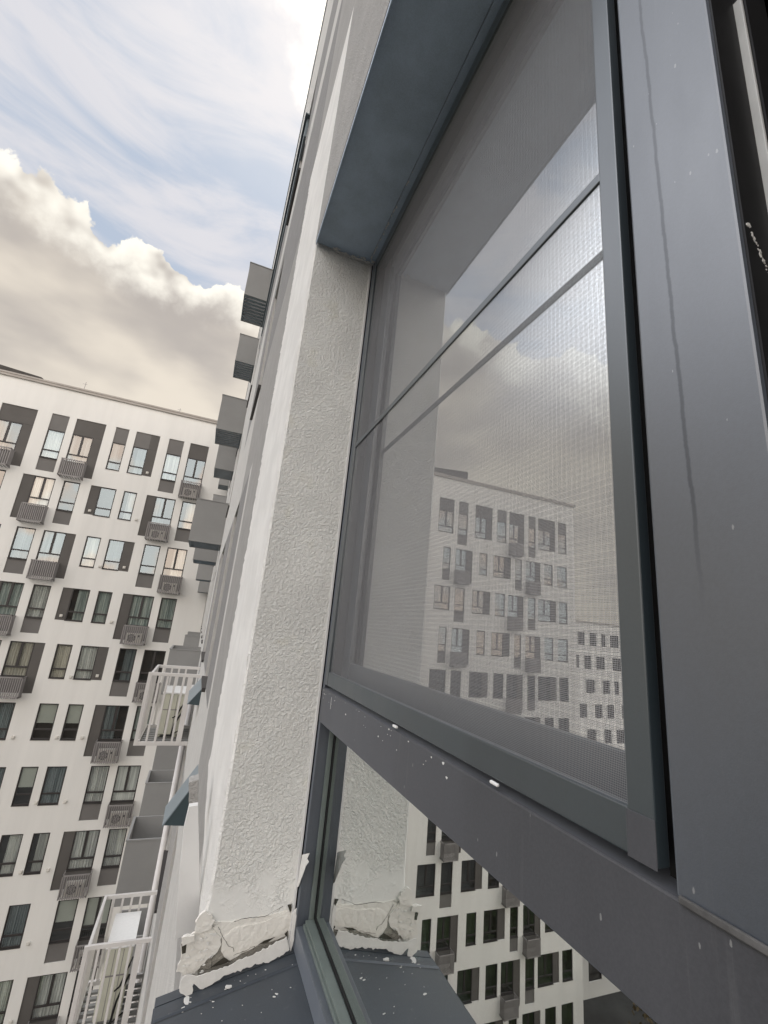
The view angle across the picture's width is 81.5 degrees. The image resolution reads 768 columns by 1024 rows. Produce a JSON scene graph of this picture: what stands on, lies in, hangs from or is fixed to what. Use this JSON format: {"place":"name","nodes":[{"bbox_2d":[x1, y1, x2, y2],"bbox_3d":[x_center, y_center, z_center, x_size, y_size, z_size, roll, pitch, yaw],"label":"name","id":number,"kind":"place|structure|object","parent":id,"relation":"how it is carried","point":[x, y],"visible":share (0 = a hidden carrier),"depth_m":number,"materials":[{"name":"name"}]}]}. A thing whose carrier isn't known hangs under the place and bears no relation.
{"place":"outdoors","nodes":[
{"label":"outdoors","id":0,"kind":"place"},
{"bbox_2d":[0,364,226,1023],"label":"apartment building","id":1,"kind":"structure","parent":0,"point":[93,484],"depth_m":23.85,"materials":[{"name":"concrete"}]},
{"bbox_2d":[0,767,5,787],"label":"window","id":2,"kind":"structure","parent":1,"relation":"in","point":[2,769],"depth_m":21.64,"materials":[{"name":"grey glass"}]},
{"bbox_2d":[0,469,5,487],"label":"window","id":3,"kind":"structure","parent":1,"relation":"in","point":[2,472],"depth_m":24.46,"materials":[{"name":"beige glass"}]},
{"bbox_2d":[0,980,13,1023],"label":"window","id":4,"kind":"structure","parent":1,"relation":"in","point":[5,986],"depth_m":20.14,"materials":[{"name":"grey glass"}]},
{"bbox_2d":[0,702,15,739],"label":"window","id":5,"kind":"structure","parent":1,"relation":"in","point":[6,708],"depth_m":22.16,"materials":[{"name":"grey glass"}]},
{"bbox_2d":[0,834,22,876],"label":"window","id":6,"kind":"structure","parent":1,"relation":"in","point":[10,845],"depth_m":21.23,"materials":[{"name":"grey glass"}]},
{"bbox_2d":[0,419,22,450],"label":"window","id":7,"kind":"structure","parent":1,"relation":"in","point":[10,431],"depth_m":24.75,"materials":[{"name":"grey glass"}]},
{"bbox_2d":[0,581,24,614],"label":"window","id":8,"kind":"structure","parent":1,"relation":"in","point":[10,592],"depth_m":23.19,"materials":[{"name":"glass"}]},
{"bbox_2d":[0,904,30,950],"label":"window","id":9,"kind":"structure","parent":1,"relation":"in","point":[15,923],"depth_m":20.71,"materials":[{"name":"grey glass"}]},
{"bbox_2d":[1,641,35,676],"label":"window","id":10,"kind":"structure","parent":1,"relation":"in","point":[17,661],"depth_m":22.78,"materials":[{"name":"glass"}]},
{"bbox_2d":[7,526,35,559],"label":"window","id":11,"kind":"structure","parent":1,"relation":"in","point":[23,538],"depth_m":23.87,"materials":[{"name":"glass"}]},
{"bbox_2d":[11,767,38,806],"bbox_3d":[-17.625,13.447,22.000,0.720,1.720,0.580,11,-16,-20],"label":"window","id":12,"kind":"structure","parent":1,"relation":"in","point":[24,788],"depth_m":21.96,"materials":[{"name":"grey glass"}]},
{"bbox_2d":[23,832,50,874],"bbox_3d":[-16.774,16.461,21.653,0.700,1.720,0.580,11,-16,-20],"label":"window","id":13,"kind":"structure","parent":1,"relation":"in","point":[39,843],"depth_m":21.59,"materials":[{"name":"grey glass"}]},
{"bbox_2d":[25,584,50,618],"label":"window","id":14,"kind":"structure","parent":1,"relation":"in","point":[37,603],"depth_m":23.60,"materials":[{"name":"glass"}]},
{"bbox_2d":[26,476,55,507],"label":"window","id":15,"kind":"structure","parent":1,"relation":"in","point":[41,489],"depth_m":24.68,"materials":[{"name":"glass"}]},
{"bbox_2d":[30,703,58,740],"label":"window","id":16,"kind":"structure","parent":1,"relation":"in","point":[46,715],"depth_m":22.76,"materials":[{"name":"grey glass"}]},
{"bbox_2d":[29,972,67,1022],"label":"window","id":17,"kind":"structure","parent":1,"relation":"in","point":[50,989],"depth_m":20.64,"materials":[{"name":"grey glass"}]},
{"bbox_2d":[36,530,66,563],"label":"window","id":18,"kind":"structure","parent":1,"relation":"in","point":[52,542],"depth_m":24.33,"materials":[{"name":"glass"}]},
{"bbox_2d":[37,766,66,805],"bbox_3d":[-16.497,13.615,22.229,0.860,1.720,0.226,11,-16,-20],"label":"window","id":19,"kind":"structure","parent":1,"relation":"in","point":[55,775],"depth_m":22.26,"materials":[{"name":"grey glass"}]},
{"bbox_2d":[39,429,64,459],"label":"window","id":20,"kind":"structure","parent":1,"relation":"in","point":[53,440],"depth_m":25.36,"materials":[{"name":"grey glass"}]},
{"bbox_2d":[48,644,72,678],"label":"window","id":21,"kind":"structure","parent":1,"relation":"in","point":[61,657],"depth_m":23.42,"materials":[{"name":"beige glass"}]},
{"bbox_2d":[48,899,78,944],"bbox_3d":[-15.372,19.580,21.507,0.850,1.720,0.580,11,-16,-20],"label":"window","id":22,"kind":"structure","parent":1,"relation":"in","point":[64,918],"depth_m":21.46,"materials":[{"name":"grey glass"}]},
{"bbox_2d":[56,481,80,511],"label":"window","id":23,"kind":"structure","parent":1,"relation":"in","point":[69,492],"depth_m":25.40,"materials":[{"name":"glass"}]},
{"bbox_2d":[59,704,83,740],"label":"window","id":24,"kind":"structure","parent":1,"relation":"in","point":[74,712],"depth_m":23.17,"materials":[{"name":"grey glass"}]},
{"bbox_2d":[63,879,85,896],"bbox_3d":[-14.904,18.133,21.472,0.800,0.580,0.298,11,-16,-20],"label":"air conditioner","id":25,"kind":"object","parent":1,"relation":"in","point":[74,888],"visible":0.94,"depth_m":21.39,"materials":[{"name":"grey metal"}]},
{"bbox_2d":[64,588,89,621],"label":"window","id":26,"kind":"structure","parent":1,"relation":"in","point":[77,605],"depth_m":24.30,"materials":[{"name":"glass"}]},
{"bbox_2d":[66,434,93,464],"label":"window","id":27,"kind":"structure","parent":1,"relation":"in","point":[80,446],"depth_m":25.82,"materials":[{"name":"beige glass"}]},
{"bbox_2d":[67,968,96,1015],"bbox_3d":[-14.233,22.600,21.081,0.830,1.720,0.226,11,-16,-20],"label":"window","id":28,"kind":"structure","parent":1,"relation":"in","point":[91,972],"depth_m":21.04,"materials":[{"name":"grey glass"}]},
{"bbox_2d":[66,830,100,871],"bbox_3d":[-14.911,16.771,22.152,1.110,1.720,0.229,11,-16,-20],"label":"window","id":29,"kind":"structure","parent":1,"relation":"in","point":[84,845],"depth_m":22.18,"materials":[{"name":"grey glass"}]},
{"bbox_2d":[73,646,98,679],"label":"window","id":30,"kind":"structure","parent":1,"relation":"in","point":[88,654],"depth_m":23.82,"materials":[{"name":"grey glass"}]},
{"bbox_2d":[76,950,96,967],"bbox_3d":[-14.057,21.146,21.123,0.800,0.580,0.298,11,-16,-20],"label":"air conditioner","id":31,"kind":"object","parent":1,"relation":"in","point":[81,958],"visible":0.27,"depth_m":20.96,"materials":[{"name":"grey metal"}]},
{"bbox_2d":[79,536,100,567],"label":"window","id":32,"kind":"structure","parent":1,"relation":"in","point":[91,547],"depth_m":24.95,"materials":[{"name":"glass"}]},
{"bbox_2d":[79,896,111,940],"bbox_3d":[-14.130,19.821,21.962,1.100,1.720,0.580,11,-16,-20],"label":"window","id":33,"kind":"structure","parent":1,"relation":"in","point":[93,905],"depth_m":21.84,"materials":[{"name":"grey glass"}]},
{"bbox_2d":[82,766,109,803],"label":"window","id":34,"kind":"structure","parent":1,"relation":"in","point":[98,775],"depth_m":22.90,"materials":[{"name":"grey glass"}]},
{"bbox_2d":[91,591,112,623],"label":"window","id":35,"kind":"structure","parent":1,"relation":"in","point":[103,600],"depth_m":24.60,"materials":[{"name":"glass"}]},
{"bbox_2d":[93,487,115,517],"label":"window","id":36,"kind":"structure","parent":1,"relation":"in","point":[103,507],"depth_m":26.03,"materials":[{"name":"glass"}]},
{"bbox_2d":[96,748,116,761],"bbox_3d":[-14.334,12.545,22.997,0.800,0.580,0.298,11,-16,-20],"label":"air conditioner","id":37,"kind":"object","parent":1,"relation":"in","point":[106,754],"visible":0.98,"depth_m":22.90,"materials":[{"name":"grey metal"}]},
{"bbox_2d":[98,705,128,740],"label":"window","id":38,"kind":"structure","parent":1,"relation":"in","point":[114,718],"depth_m":23.74,"materials":[{"name":"black glass"}]},
{"bbox_2d":[101,828,126,868],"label":"window","id":39,"kind":"structure","parent":1,"relation":"in","point":[115,842],"depth_m":22.64,"materials":[{"name":"grey glass"}]},
{"bbox_2d":[102,539,125,570],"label":"window","id":40,"kind":"structure","parent":1,"relation":"in","point":[115,548],"depth_m":25.35,"materials":[{"name":"glass"}]},
{"bbox_2d":[105,442,125,470],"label":"window","id":41,"kind":"structure","parent":1,"relation":"in","point":[117,449],"depth_m":26.49,"materials":[{"name":"beige glass"}]},
{"bbox_2d":[109,810,128,825],"bbox_3d":[-13.487,15.558,22.649,0.800,0.580,0.298,11,-16,-20],"label":"air conditioner","id":42,"kind":"object","parent":1,"relation":"in","point":[119,818],"visible":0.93,"depth_m":22.55,"materials":[{"name":"grey metal"}]},
{"bbox_2d":[113,648,136,681],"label":"window","id":43,"kind":"structure","parent":1,"relation":"in","point":[126,657],"depth_m":24.54,"materials":[{"name":"black glass"}]},
{"bbox_2d":[110,765,140,802],"bbox_3d":[-13.482,14.189,23.297,1.100,1.720,0.159,11,-16,-20],"label":"window","id":44,"kind":"structure","parent":1,"relation":"in","point":[126,780],"depth_m":23.33,"materials":[{"name":"grey glass"}]},
{"bbox_2d":[117,491,136,520],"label":"window","id":45,"kind":"structure","parent":1,"relation":"in","point":[129,498],"depth_m":26.21,"materials":[{"name":"glass"}]},
{"bbox_2d":[125,632,142,643],"bbox_3d":[-13.764,6.958,24.523,0.800,0.580,0.298,11,-16,-20],"label":"air conditioner","id":46,"kind":"object","parent":1,"relation":"in","point":[134,638],"visible":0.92,"depth_m":24.42,"materials":[{"name":"grey metal"}]},
{"bbox_2d":[126,446,147,475],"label":"window","id":47,"kind":"structure","parent":1,"relation":"in","point":[137,459],"depth_m":26.93,"materials":[{"name":"grey glass"}]},
{"bbox_2d":[126,595,153,626],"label":"window","id":48,"kind":"structure","parent":1,"relation":"in","point":[140,609],"depth_m":25.25,"materials":[{"name":"glass"}]},
{"bbox_2d":[130,706,151,740],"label":"window","id":49,"kind":"structure","parent":1,"relation":"in","point":[138,709],"depth_m":24.11,"materials":[{"name":"grey glass"}]},
{"bbox_2d":[137,689,154,700],"bbox_3d":[-12.917,9.970,24.174,0.800,0.580,0.298,11,-16,-20],"label":"air conditioner","id":50,"kind":"object","parent":1,"relation":"in","point":[142,695],"visible":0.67,"depth_m":23.99,"materials":[{"name":"grey metal"}]},
{"bbox_2d":[138,544,160,574],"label":"window","id":51,"kind":"structure","parent":1,"relation":"in","point":[148,564],"depth_m":26.27,"materials":[{"name":"glass"}]},
{"bbox_2d":[138,650,165,682],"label":"window","id":52,"kind":"structure","parent":1,"relation":"in","point":[151,658],"depth_m":25.17,"materials":[{"name":"black glass"}]},
{"bbox_2d":[149,529,165,540],"bbox_3d":[-13.235,1.362,26.034,0.800,0.580,0.298,11,-16,-20],"label":"air conditioner","id":53,"kind":"object","parent":1,"relation":"in","point":[157,534],"visible":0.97,"depth_m":25.93,"materials":[{"name":"grey metal"}]},
{"bbox_2d":[150,497,175,526],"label":"window","id":54,"kind":"structure","parent":1,"relation":"in","point":[163,508],"depth_m":26.80,"materials":[{"name":"glass"}]},
{"bbox_2d":[155,598,176,628],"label":"window","id":55,"kind":"structure","parent":1,"relation":"in","point":[165,615],"depth_m":25.71,"materials":[{"name":"glass"}]},
{"bbox_2d":[162,582,177,593],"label":"air conditioner","id":56,"kind":"object","parent":1,"relation":"in","point":[170,587],"visible":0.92,"depth_m":25.58,"materials":[{"name":"grey metal"}]},
{"bbox_2d":[160,453,180,481],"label":"window","id":57,"kind":"structure","parent":1,"relation":"in","point":[171,463],"depth_m":27.46,"materials":[{"name":"white glass"}]},
{"bbox_2d":[162,547,187,578],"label":"window","id":58,"kind":"structure","parent":1,"relation":"in","point":[175,559],"depth_m":26.54,"materials":[{"name":"glass"}]},
{"bbox_2d":[177,501,195,529],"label":"window","id":59,"kind":"structure","parent":1,"relation":"in","point":[188,508],"depth_m":27.33,"materials":[{"name":"glass"}]},
{"bbox_2d":[182,487,197,498],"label":"air conditioner","id":60,"kind":"object","parent":1,"relation":"in","point":[190,492],"visible":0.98,"depth_m":27.07,"materials":[{"name":"grey metal"}]},
{"bbox_2d":[182,458,205,486],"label":"window","id":61,"kind":"structure","parent":1,"relation":"in","point":[194,469],"depth_m":28.22,"materials":[{"name":"grey glass"}]},
{"bbox_2d":[0,0,326,419],"label":"sky","id":62,"kind":"structure","parent":0,"point":[148,147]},
{"label":"ground","id":63,"kind":"structure","parent":0,"visible":0},
{"bbox_2d":[68,0,767,1023],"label":"apartment building","id":64,"kind":"structure","parent":63,"relation":"on","point":[304,844],"depth_m":0.64,"materials":[{"name":"grey paint"}]},
{"bbox_2d":[92,911,141,1023],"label":"air conditioner","id":65,"kind":"object","parent":64,"relation":"on","point":[125,926],"visible":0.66,"depth_m":5.60,"materials":[{"name":"white metal"}]},
{"bbox_2d":[154,850,167,913],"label":"window","id":66,"kind":"structure","parent":64,"relation":"in","point":[165,853],"depth_m":6.11,"materials":[{"name":"black glass"}]},
{"bbox_2d":[157,685,185,736],"bbox_3d":[-3.252,3.062,6.871,0.354,0.618,0.792,11,-16,-20],"label":"air conditioner","id":67,"kind":"object","parent":64,"relation":"on","point":[165,709],"visible":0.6,"depth_m":6.59,"materials":[{"name":"beige metal"}]},
{"bbox_2d":[201,652,204,661],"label":"window","id":68,"kind":"structure","parent":64,"relation":"in","point":[202,653],"depth_m":6.72,"materials":[{"name":"grey"}]},
{"bbox_2d":[201,676,207,691],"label":"window","id":69,"kind":"structure","parent":64,"relation":"in","point":[204,678],"depth_m":4.11,"materials":[{"name":"grey glass"}]},
{"bbox_2d":[246,385,251,407],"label":"window","id":70,"kind":"structure","parent":64,"relation":"in","point":[251,385],"depth_m":10.85,"materials":[{"name":"grey glass"}]},
{"bbox_2d":[250,384,260,419],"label":"window","id":71,"kind":"structure","parent":64,"relation":"in","point":[259,386],"depth_m":4.85,"materials":[{"name":"black glass"}]},
{"bbox_2d":[286,167,300,225],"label":"window","id":72,"kind":"structure","parent":64,"relation":"in","point":[299,169],"depth_m":5.64,"materials":[{"name":"black glass"}]},
{"bbox_2d":[324,0,669,871],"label":"insect screen","id":73,"kind":"object","parent":64,"relation":"on","point":[634,824],"visible":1,"depth_m":0.49,"materials":[{"name":"grey"}]},
{"bbox_2d":[292,0,767,1023],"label":"window frame","id":74,"kind":"structure","parent":64,"relation":"in","point":[431,891],"depth_m":0.42,"materials":[{"name":"metal"}]}
]}

